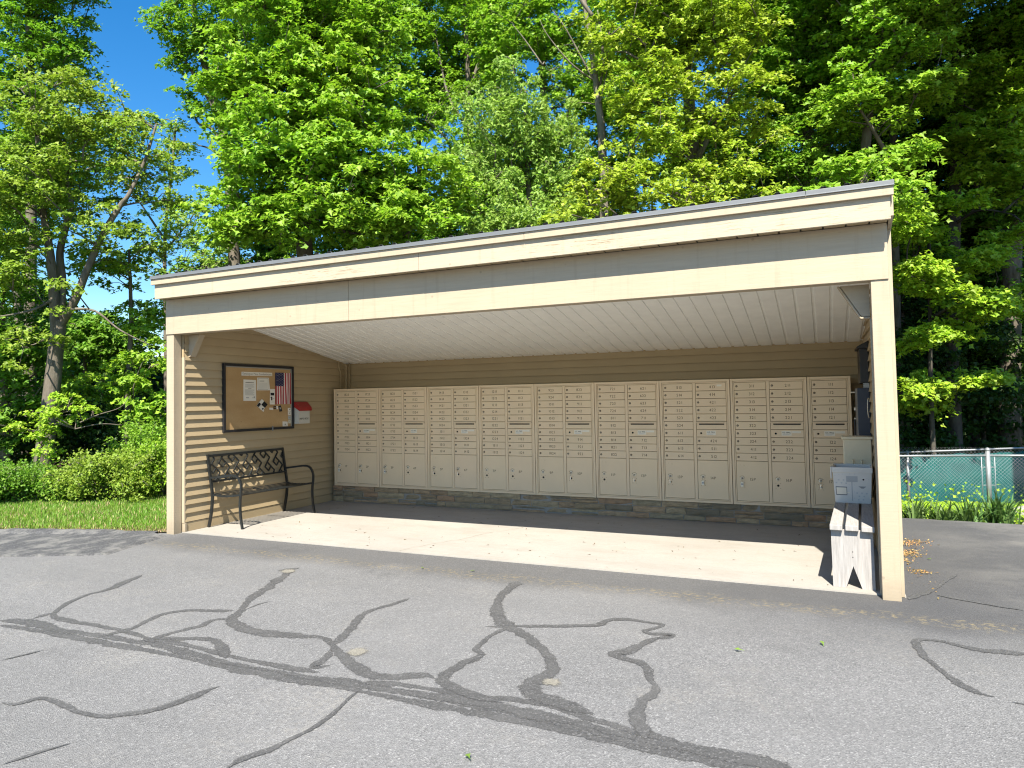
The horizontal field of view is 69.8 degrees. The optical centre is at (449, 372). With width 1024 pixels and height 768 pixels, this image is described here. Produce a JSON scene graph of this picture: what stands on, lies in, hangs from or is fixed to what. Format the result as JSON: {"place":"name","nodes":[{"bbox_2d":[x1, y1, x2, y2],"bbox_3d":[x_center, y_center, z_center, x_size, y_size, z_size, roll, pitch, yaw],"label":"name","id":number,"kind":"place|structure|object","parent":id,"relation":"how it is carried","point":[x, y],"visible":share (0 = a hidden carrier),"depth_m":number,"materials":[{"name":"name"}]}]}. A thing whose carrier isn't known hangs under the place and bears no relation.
{"place":"outdoors","nodes":[
{"label":"outdoors","id":0,"kind":"place"},
{"bbox_2d":[1,486,161,500],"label":"tall grass edge","id":1,"kind":"object","parent":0,"point":[56,497],"depth_m":11.69,"materials":[{"name":"green plant"}]},
{"bbox_2d":[0,533,166,556],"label":"asphalt apron","id":2,"kind":"object","parent":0,"point":[32,545],"visible":0.86,"depth_m":7.95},
{"bbox_2d":[52,428,966,532],"bbox_3d":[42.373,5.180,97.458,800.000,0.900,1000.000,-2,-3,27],"label":"ground","id":3,"kind":"structure","parent":0,"point":[60,465],"depth_m":19.52,"materials":[{"name":"green plant"}]},
{"bbox_2d":[0,202,78,465],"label":"maple tree","id":4,"kind":"object","parent":3,"relation":"on","point":[12,383],"visible":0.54,"depth_m":14.37,"materials":[{"name":"green plant"}]},
{"bbox_2d":[0,123,104,456],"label":"woodland tree","id":5,"kind":"object","parent":3,"relation":"on","point":[38,223],"visible":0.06,"depth_m":19.95,"materials":[{"name":"green plant"}]},
{"bbox_2d":[0,387,130,470],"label":"sapling","id":6,"kind":"object","parent":3,"relation":"on","point":[78,436],"visible":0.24,"depth_m":15.33,"materials":[{"name":"green plant"}]},
{"bbox_2d":[1,391,130,465],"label":"sapling","id":7,"kind":"object","parent":3,"relation":"on","point":[45,417],"visible":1,"depth_m":12.07,"materials":[{"name":"green plant"}]},
{"bbox_2d":[0,0,141,452],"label":"maple tree","id":8,"kind":"object","parent":3,"relation":"on","point":[33,25],"visible":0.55,"depth_m":17.23,"materials":[{"name":"green plant"}]},
{"bbox_2d":[6,308,163,397],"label":"woodland tree","id":9,"kind":"object","parent":3,"relation":"on","point":[100,345],"visible":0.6,"depth_m":18.55,"materials":[{"name":"green plant"}]},
{"bbox_2d":[10,405,166,471],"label":"undergrowth","id":10,"kind":"object","parent":3,"relation":"on","point":[92,439],"visible":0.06,"depth_m":15.13,"materials":[{"name":"green plant"}]},
{"bbox_2d":[17,245,166,447],"bbox_3d":[-6.635,-0.175,14.681,3.985,4.999,2.668,-2,-3,27],"label":"maple tree","id":11,"kind":"object","parent":3,"relation":"on","point":[129,382],"visible":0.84,"depth_m":14.39,"materials":[{"name":"green plant"}]},
{"bbox_2d":[125,108,251,435],"bbox_3d":[-6.396,-2.148,18.080,3.771,9.202,2.339,-2,-3,27],"label":"maple tree","id":12,"kind":"object","parent":3,"relation":"on","point":[168,223],"visible":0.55,"depth_m":18.23,"materials":[{"name":"green plant"}]},
{"bbox_2d":[134,0,273,265],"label":"maple tree","id":13,"kind":"object","parent":3,"relation":"on","point":[185,44],"visible":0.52,"depth_m":17.12,"materials":[{"name":"green plant"}]},
{"bbox_2d":[171,235,295,271],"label":"woodland tree","id":14,"kind":"object","parent":3,"relation":"on","point":[259,249],"visible":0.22,"depth_m":18.93,"materials":[{"name":"green plant"}]},
{"bbox_2d":[172,0,491,258],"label":"maple tree","id":15,"kind":"object","parent":3,"relation":"on","point":[326,127],"visible":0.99,"depth_m":13.26,"materials":[{"name":"green plant"}]},
{"bbox_2d":[265,185,436,258],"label":"woodland tree","id":16,"kind":"object","parent":3,"relation":"on","point":[319,247],"visible":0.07,"depth_m":18.52,"materials":[{"name":"green plant"}]},
{"bbox_2d":[267,0,456,247],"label":"woodland tree","id":17,"kind":"object","parent":3,"relation":"on","point":[397,7],"visible":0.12,"depth_m":18.76,"materials":[{"name":"green plant"}]},
{"bbox_2d":[391,52,463,173],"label":"woodland tree","id":18,"kind":"object","parent":3,"relation":"on","point":[422,121],"visible":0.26,"depth_m":21.01,"materials":[{"name":"green plant"}]},
{"bbox_2d":[390,194,496,244],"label":"woodland tree","id":19,"kind":"object","parent":3,"relation":"on","point":[453,231],"visible":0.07,"depth_m":19.09,"materials":[{"name":"green plant"}]},
{"bbox_2d":[405,0,523,228],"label":"maple tree","id":20,"kind":"object","parent":3,"relation":"on","point":[458,11],"visible":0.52,"depth_m":18.80,"materials":[{"name":"green plant"}]},
{"bbox_2d":[413,0,520,134],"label":"woodland tree","id":21,"kind":"object","parent":3,"relation":"on","point":[448,42],"visible":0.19,"depth_m":20.62,"materials":[{"name":"green plant"}]},
{"bbox_2d":[438,136,572,208],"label":"woodland tree","id":22,"kind":"object","parent":3,"relation":"on","point":[514,166],"visible":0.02,"depth_m":19.55,"materials":[{"name":"green plant"}]},
{"bbox_2d":[0,121,1023,457],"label":"background foliage","id":23,"kind":"object","parent":3,"relation":"on","point":[158,375],"depth_m":22.49,"materials":[{"name":"green plant"}]},
{"bbox_2d":[433,54,595,236],"bbox_3d":[1.414,-2.184,14.665,3.405,8.769,3.392,-2,-3,27],"label":"maple tree","id":24,"kind":"object","parent":3,"relation":"on","point":[517,129],"visible":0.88,"depth_m":14.53,"materials":[{"name":"green plant"}]},
{"bbox_2d":[459,0,662,218],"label":"maple tree","id":25,"kind":"object","parent":3,"relation":"on","point":[537,39],"visible":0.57,"depth_m":17.33,"materials":[{"name":"green plant"}]},
{"bbox_2d":[484,162,642,217],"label":"woodland tree","id":26,"kind":"object","parent":3,"relation":"on","point":[524,192],"visible":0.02,"depth_m":18.51,"materials":[{"name":"green plant"}]},
{"bbox_2d":[513,0,632,216],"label":"dead tree","id":27,"kind":"object","parent":3,"relation":"on","point":[597,82],"visible":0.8,"depth_m":15.45,"materials":[{"name":"grey wood"}]},
{"bbox_2d":[563,0,698,211],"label":"woodland tree","id":28,"kind":"object","parent":3,"relation":"on","point":[664,101],"visible":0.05,"depth_m":19.59,"materials":[{"name":"green plant"}]},
{"bbox_2d":[531,0,799,225],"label":"maple tree","id":29,"kind":"object","parent":3,"relation":"on","point":[715,34],"visible":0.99,"depth_m":13.46,"materials":[{"name":"green plant"}]},
{"bbox_2d":[611,105,777,207],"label":"woodland tree","id":30,"kind":"object","parent":3,"relation":"on","point":[668,171],"visible":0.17,"depth_m":18.43,"materials":[{"name":"green plant"}]},
{"bbox_2d":[662,149,803,205],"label":"woodland tree","id":31,"kind":"object","parent":3,"relation":"on","point":[768,181],"visible":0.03,"depth_m":18.99,"materials":[{"name":"green plant"}]},
{"bbox_2d":[697,0,798,187],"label":"woodland tree","id":32,"kind":"object","parent":3,"relation":"on","point":[744,81],"visible":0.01,"depth_m":19.96,"materials":[{"name":"green plant"}]},
{"bbox_2d":[700,0,907,190],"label":"maple tree","id":33,"kind":"object","parent":3,"relation":"on","point":[797,57],"visible":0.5,"depth_m":15.58,"materials":[{"name":"green plant"}]},
{"bbox_2d":[778,101,929,197],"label":"woodland tree","id":34,"kind":"object","parent":3,"relation":"on","point":[857,145],"visible":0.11,"depth_m":18.48,"materials":[{"name":"green plant"}]},
{"bbox_2d":[778,0,984,226],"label":"maple tree","id":35,"kind":"object","parent":3,"relation":"on","point":[917,28],"visible":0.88,"depth_m":13.68,"materials":[{"name":"green plant"}]},
{"bbox_2d":[813,0,989,450],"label":"woodland tree","id":36,"kind":"object","parent":3,"relation":"on","point":[929,64],"visible":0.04,"depth_m":18.36,"materials":[{"name":"green plant"}]},
{"bbox_2d":[901,494,945,518],"bbox_3d":[5.660,1.668,8.924,0.636,0.425,0.589,0,-3,-26],"label":"daylily clump","id":37,"kind":"object","parent":3,"relation":"on","point":[915,511],"visible":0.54,"depth_m":8.85,"materials":[{"name":"green plant"}]},
{"bbox_2d":[875,67,991,416],"bbox_3d":[13.610,-2.671,20.530,3.838,11.537,4.189,-2,-3,27],"label":"woodland tree","id":38,"kind":"object","parent":3,"relation":"on","point":[927,120],"visible":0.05,"depth_m":19.56,"materials":[{"name":"green plant"}]},
{"bbox_2d":[899,178,969,454],"bbox_3d":[12.715,-1.158,19.924,3.889,8.471,3.363,-1,-2,6],"label":"woodland tree","id":39,"kind":"object","parent":3,"relation":"on","point":[903,254],"visible":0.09,"depth_m":19.36,"materials":[{"name":"green plant"}]},
{"bbox_2d":[857,51,1012,433],"bbox_3d":[13.642,-3.091,20.231,4.449,12.328,3.266,-1,-2,2],"label":"sapling","id":40,"kind":"object","parent":3,"relation":"on","point":[932,163],"visible":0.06,"depth_m":19.70,"materials":[{"name":"green plant"}]},
{"bbox_2d":[899,121,986,445],"bbox_3d":[13.445,-2.085,21.206,4.170,10.411,4.268,-2,-3,27],"label":"woodland tree","id":41,"kind":"object","parent":3,"relation":"on","point":[917,422],"visible":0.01,"depth_m":20.40,"materials":[{"name":"green plant"}]},
{"bbox_2d":[922,494,967,520],"bbox_3d":[5.884,1.665,8.714,0.489,0.399,0.473,0,-2,-24],"label":"daylily clump","id":42,"kind":"object","parent":3,"relation":"on","point":[941,514],"visible":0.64,"depth_m":8.67,"materials":[{"name":"green plant"}]},
{"bbox_2d":[900,241,999,445],"bbox_3d":[13.194,-0.261,19.905,3.828,6.660,2.933,-1,-2,-9],"label":"sapling","id":43,"kind":"object","parent":3,"relation":"on","point":[914,310],"visible":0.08,"depth_m":19.33,"materials":[{"name":"green plant"}]},
{"bbox_2d":[938,504,973,520],"bbox_3d":[6.043,1.731,8.785,0.476,0.294,0.437,0,-3,-30],"label":"daylily clump","id":44,"kind":"object","parent":3,"relation":"on","point":[957,519],"visible":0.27,"depth_m":8.73,"materials":[{"name":"green plant"}]},
{"bbox_2d":[891,0,1023,453],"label":"maple tree","id":45,"kind":"object","parent":3,"relation":"on","point":[999,48],"visible":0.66,"depth_m":16.11,"materials":[{"name":"green plant"}]},
{"bbox_2d":[891,186,1023,454],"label":"maple tree","id":46,"kind":"object","parent":3,"relation":"on","point":[979,300],"visible":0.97,"depth_m":14.60,"materials":[{"name":"green plant"}]},
{"bbox_2d":[895,319,1023,454],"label":"undergrowth","id":47,"kind":"object","parent":3,"relation":"on","point":[989,396],"visible":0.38,"depth_m":17.69,"materials":[{"name":"green plant"}]},
{"bbox_2d":[898,160,1023,445],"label":"sapling","id":48,"kind":"object","parent":3,"relation":"on","point":[969,238],"visible":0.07,"depth_m":19.61,"materials":[{"name":"green plant"}]},
{"bbox_2d":[900,447,1023,505],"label":"chain link fence","id":49,"kind":"object","parent":3,"relation":"on","point":[939,471],"visible":0.59,"depth_m":15.56,"materials":[{"name":"metal"}]},
{"bbox_2d":[901,500,1023,523],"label":"ground cover","id":50,"kind":"object","parent":3,"relation":"on","point":[953,508],"visible":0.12,"depth_m":9.92,"materials":[{"name":"green plant"}]},
{"bbox_2d":[902,480,1023,504],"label":"fence vines","id":51,"kind":"object","parent":3,"relation":"on","point":[933,484],"visible":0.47,"depth_m":11.99,"materials":[{"name":"green plant"}]},
{"bbox_2d":[921,66,1022,453],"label":"woodland tree","id":52,"kind":"object","parent":3,"relation":"on","point":[978,435],"visible":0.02,"depth_m":19.86,"materials":[{"name":"green plant"}]},
{"bbox_2d":[944,493,1000,521],"bbox_3d":[6.171,1.663,8.741,0.674,0.430,0.550,-1,-2,0],"label":"daylily clump","id":53,"kind":"object","parent":3,"relation":"on","point":[970,517],"visible":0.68,"depth_m":8.69,"materials":[{"name":"green plant"}]},
{"bbox_2d":[924,117,1023,451],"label":"woodland tree","id":54,"kind":"object","parent":3,"relation":"on","point":[1012,275],"visible":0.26,"depth_m":18.33,"materials":[{"name":"green plant"}]},
{"bbox_2d":[971,488,1023,523],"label":"daylily clump","id":55,"kind":"object","parent":3,"relation":"on","point":[1006,515],"visible":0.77,"depth_m":8.74,"materials":[{"name":"green plant"}]},
{"bbox_2d":[1013,506,1023,524],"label":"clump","id":56,"kind":"object","parent":3,"relation":"on","point":[1021,514],"visible":0.12,"depth_m":9.30,"materials":[{"name":"plant"}]},
{"bbox_2d":[0,518,1023,767],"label":"asphalt road","id":57,"kind":"structure","parent":0,"point":[864,684],"depth_m":4.18,"materials":[{"name":"grey asphalt"}]},
{"bbox_2d":[0,528,156,533],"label":"asphalt kerb","id":58,"kind":"structure","parent":57,"relation":"on","point":[47,531],"depth_m":8.63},
{"bbox_2d":[282,569,559,685],"bbox_3d":[-0.682,1.694,5.017,0.768,0.010,3.540,1,-3,-36],"label":"road patch","id":59,"kind":"object","parent":57,"relation":"on","point":[359,651],"visible":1,"depth_m":4.34,"materials":[{"name":"grey asphalt"}]},
{"bbox_2d":[0,568,1023,767],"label":"road crack seal","id":60,"kind":"object","parent":57,"relation":"on","point":[645,736],"visible":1,"depth_m":3.87,"materials":[{"name":"grey asphalt"}]},
{"bbox_2d":[181,500,905,597],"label":"concrete slab","id":61,"kind":"structure","parent":57,"relation":"on","point":[768,555],"depth_m":7.72,"materials":[{"name":"beige concrete"}]},
{"bbox_2d":[206,447,315,528],"bbox_3d":[-2.403,1.460,9.450,0.554,0.884,1.448,-2,-3,27],"label":"metal bench","id":62,"kind":"object","parent":61,"relation":"on","point":[241,492],"visible":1,"depth_m":9.39,"materials":[{"name":"black metal"}]},
{"bbox_2d":[149,178,904,601],"bbox_3d":[0.752,0.324,8.537,7.432,3.047,4.022,-2,-3,27],"label":"mail shelter","id":63,"kind":"object","parent":61,"relation":"on","point":[793,284],"visible":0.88,"depth_m":8.01,"materials":[{"name":"beige paint"}]},
{"bbox_2d":[222,363,293,432],"bbox_3d":[-2.536,0.346,9.805,0.041,0.891,1.367,-2,-3,27],"label":"notice board","id":64,"kind":"object","parent":63,"relation":"attached to","point":[239,414],"visible":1,"depth_m":9.63,"materials":[{"name":"cork"},{"name":"black plastic"}]},
{"bbox_2d":[243,379,255,400],"bbox_3d":[-2.633,0.235,9.636,0.006,0.281,0.237,-2,-3,27],"label":"notice","id":65,"kind":"object","parent":64,"relation":"attached to","point":[249,390],"visible":1,"depth_m":9.63,"materials":[{"name":"white paper"}]},
{"bbox_2d":[242,372,271,375],"bbox_3d":[-2.571,0.022,9.774,0.002,0.053,0.593,-2,-3,27],"label":"title strip","id":66,"kind":"object","parent":64,"relation":"attached to","point":[255,374],"visible":1,"depth_m":9.76,"materials":[{"name":"white paper"}]},
{"bbox_2d":[256,399,267,411],"bbox_3d":[-2.521,0.445,9.836,0.008,0.172,0.215,-2,-3,27],"label":"photo card","id":67,"kind":"object","parent":64,"relation":"attached to","point":[261,404],"visible":1,"depth_m":9.84,"materials":[{"name":"white paper"}]},
{"bbox_2d":[257,378,269,389],"bbox_3d":[-2.513,0.156,9.874,0.006,0.174,0.255,-2,-3,27],"label":"notice","id":68,"kind":"object","parent":64,"relation":"attached to","point":[262,383],"visible":1,"depth_m":9.87,"materials":[{"name":"white paper"}]},
{"bbox_2d":[270,389,274,404],"bbox_3d":[-2.428,0.334,10.028,0.006,0.214,0.108,-2,-3,27],"label":"notice","id":69,"kind":"object","parent":64,"relation":"attached to","point":[272,396],"visible":1,"depth_m":10.03,"materials":[{"name":"white paper"}]},
{"bbox_2d":[275,373,290,403],"bbox_3d":[-2.325,0.224,10.228,0.012,0.438,0.338,-2,-3,27],"label":"flag","id":70,"kind":"object","parent":64,"relation":"attached to","point":[283,387],"visible":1,"depth_m":10.23,"materials":[{"name":"multicoloured fabric"}]},
{"bbox_2d":[294,402,311,423],"bbox_3d":[-2.118,0.578,10.508,0.135,0.313,0.285,-2,-3,27],"label":"flyer box","id":71,"kind":"object","parent":63,"relation":"on","point":[302,410],"visible":1,"depth_m":10.44,"materials":[{"name":"plastic"}]},
{"bbox_2d":[348,363,349,388],"bbox_3d":[-1.581,0.056,11.534,0.020,0.425,0.020,-2,-3,27],"label":"conduit","id":72,"kind":"object","parent":63,"relation":"attached to","point":[349,373],"visible":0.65,"depth_m":11.53,"materials":[{"name":"beige plastic"}]},
{"bbox_2d":[334,388,379,486],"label":"mailbox cabinet","id":73,"kind":"object","parent":63,"relation":"on","point":[356,438],"visible":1,"depth_m":10.95,"materials":[{"name":"metal"}]},
{"bbox_2d":[379,387,427,489],"bbox_3d":[-0.584,0.953,10.762,0.807,1.460,0.496,-2,-3,27],"label":"mailbox cabinet","id":74,"kind":"object","parent":63,"relation":"on","point":[403,449],"visible":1,"depth_m":10.58,"materials":[{"name":"metal"}]},
{"bbox_2d":[427,386,479,491],"bbox_3d":[0.139,0.927,10.392,0.807,1.460,0.496,-2,-3,27],"label":"mailbox cabinet","id":75,"kind":"object","parent":63,"relation":"on","point":[453,438],"visible":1,"depth_m":10.21,"materials":[{"name":"metal"}]},
{"bbox_2d":[478,384,535,494],"bbox_3d":[0.870,0.902,10.036,0.807,1.460,0.462,-2,-3,27],"label":"mailbox cabinet","id":76,"kind":"object","parent":63,"relation":"on","point":[507,437],"visible":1,"depth_m":9.84,"materials":[{"name":"metal"}]},
{"bbox_2d":[534,383,596,497],"bbox_3d":[1.585,0.876,9.650,0.807,1.460,0.496,-2,-3,27],"label":"mailbox cabinet","id":77,"kind":"object","parent":63,"relation":"on","point":[565,448],"visible":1,"depth_m":9.47,"materials":[{"name":"metal"}]},
{"bbox_2d":[594,381,661,500],"bbox_3d":[2.308,0.851,9.280,0.807,1.460,0.496,-2,-3,27],"label":"mailbox cabinet","id":78,"kind":"object","parent":63,"relation":"on","point":[628,439],"visible":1,"depth_m":9.10,"materials":[{"name":"metal"}]},
{"bbox_2d":[659,379,733,503],"bbox_3d":[3.031,0.825,8.909,0.807,1.460,0.496,-2,-3,27],"label":"mailbox cabinet","id":79,"kind":"object","parent":63,"relation":"on","point":[696,441],"visible":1,"depth_m":8.73,"materials":[{"name":"metal"}]},
{"bbox_2d":[730,377,810,507],"bbox_3d":[3.754,0.799,8.538,0.807,1.460,0.496,-2,-3,27],"label":"mailbox cabinet","id":80,"kind":"object","parent":63,"relation":"on","point":[770,443],"visible":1,"depth_m":8.36,"materials":[{"name":"metal"}]},
{"bbox_2d":[807,376,852,508],"bbox_3d":[4.309,0.779,8.254,0.428,1.460,0.496,-2,-3,27],"label":"mailbox cabinet","id":81,"kind":"object","parent":63,"relation":"on","point":[829,413],"visible":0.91,"depth_m":8.10,"materials":[{"name":"metal"}]},
{"bbox_2d":[850,388,870,435],"bbox_3d":[4.235,0.438,7.521,0.152,0.552,0.639,-2,-3,27],"label":"drop box","id":82,"kind":"object","parent":63,"relation":"attached to","point":[862,425],"visible":0.88,"depth_m":7.27,"materials":[{"name":"blue"}]},
{"bbox_2d":[855,341,868,387],"bbox_3d":[4.237,-0.073,7.502,0.099,0.466,0.540,-2,-3,27],"label":"drop box","id":83,"kind":"object","parent":63,"relation":"attached to","point":[863,363],"visible":0.98,"depth_m":7.28,"materials":[{"name":"black plastic"}]},
{"bbox_2d":[830,498,875,590],"bbox_3d":[3.577,1.429,6.450,0.299,0.478,2.162,-2,-3,29],"label":"wooden bench","id":84,"kind":"object","parent":61,"relation":"on","point":[852,528],"visible":0.85,"depth_m":5.58,"materials":[{"name":"grey wood"}]},
{"bbox_2d":[830,463,872,503],"bbox_3d":[3.779,1.038,6.853,0.356,0.327,0.418,-2,-3,27],"label":"mail tub","id":85,"kind":"object","parent":84,"relation":"on","point":[852,483],"visible":1,"depth_m":6.69,"materials":[{"name":"grey plastic"}]},
{"bbox_2d":[841,435,872,497],"bbox_3d":[4.005,0.919,7.164,0.268,0.585,0.287,-2,-3,27],"label":"cream box","id":86,"kind":"object","parent":84,"relation":"on","point":[857,449],"visible":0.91,"depth_m":7.08,"materials":[{"name":"plastic"}]},
{"bbox_2d":[903,538,939,598],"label":"leaf litter","id":87,"kind":"object","parent":57,"relation":"on","point":[911,551],"visible":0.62,"depth_m":6.76,"materials":[{"name":"brown plant"}]},
{"bbox_2d":[0,0,1023,362],"label":"sky","id":88,"kind":"structure","parent":0,"point":[131,54],"materials":[{"name":"blue"}]},
{"bbox_2d":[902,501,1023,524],"bbox_3d":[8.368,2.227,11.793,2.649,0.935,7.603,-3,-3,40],"label":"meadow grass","id":89,"kind":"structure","parent":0,"point":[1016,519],"depth_m":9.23,"materials":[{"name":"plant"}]},
{"label":"lawn","id":90,"kind":"structure","parent":0,"visible":0},
{"bbox_2d":[0,454,33,499],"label":"shrub","id":91,"kind":"object","parent":90,"relation":"on","point":[12,468],"visible":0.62,"depth_m":11.21,"materials":[{"name":"green plant"}]},
{"bbox_2d":[0,457,68,502],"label":"shrub","id":92,"kind":"object","parent":90,"relation":"on","point":[31,486],"visible":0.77,"depth_m":11.31,"materials":[{"name":"green plant"}]},
{"bbox_2d":[37,460,116,503],"bbox_3d":[-5.708,1.801,11.434,1.232,0.917,1.070,-2,-3,27],"label":"shrub","id":93,"kind":"object","parent":90,"relation":"on","point":[76,490],"visible":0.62,"depth_m":11.19,"materials":[{"name":"green plant"}]},
{"bbox_2d":[0,493,166,531],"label":"lawn grass","id":94,"kind":"structure","parent":90,"relation":"on","point":[123,519],"depth_m":9.87,"materials":[{"name":"green plant"}]},
{"bbox_2d":[0,524,166,531],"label":"dry grass","id":95,"kind":"structure","parent":90,"relation":"on","point":[105,529],"depth_m":8.80,"materials":[{"name":"green plant"}]},
{"bbox_2d":[0,55,197,471],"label":"maple tree","id":96,"kind":"object","parent":90,"relation":"on","point":[42,192],"visible":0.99,"depth_m":13.33,"materials":[{"name":"green plant"}]},
{"bbox_2d":[56,436,166,504],"bbox_3d":[-5.295,1.584,11.573,1.715,1.111,1.503,-1,-2,7],"label":"shrub","id":97,"kind":"object","parent":90,"relation":"on","point":[122,482],"visible":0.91,"depth_m":11.24,"materials":[{"name":"green plant"}]},
{"bbox_2d":[102,417,166,487],"bbox_3d":[-5.396,1.459,12.798,1.544,1.369,1.279,-2,-3,27],"label":"shrub","id":98,"kind":"object","parent":90,"relation":"on","point":[134,433],"visible":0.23,"depth_m":12.67,"materials":[{"name":"green plant"}]},
{"bbox_2d":[127,433,166,496],"bbox_3d":[-4.695,1.583,11.857,1.354,1.234,1.338,-1,-2,-8],"label":"shrub","id":99,"kind":"object","parent":90,"relation":"on","point":[161,480],"visible":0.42,"depth_m":11.64,"materials":[{"name":"green plant"}]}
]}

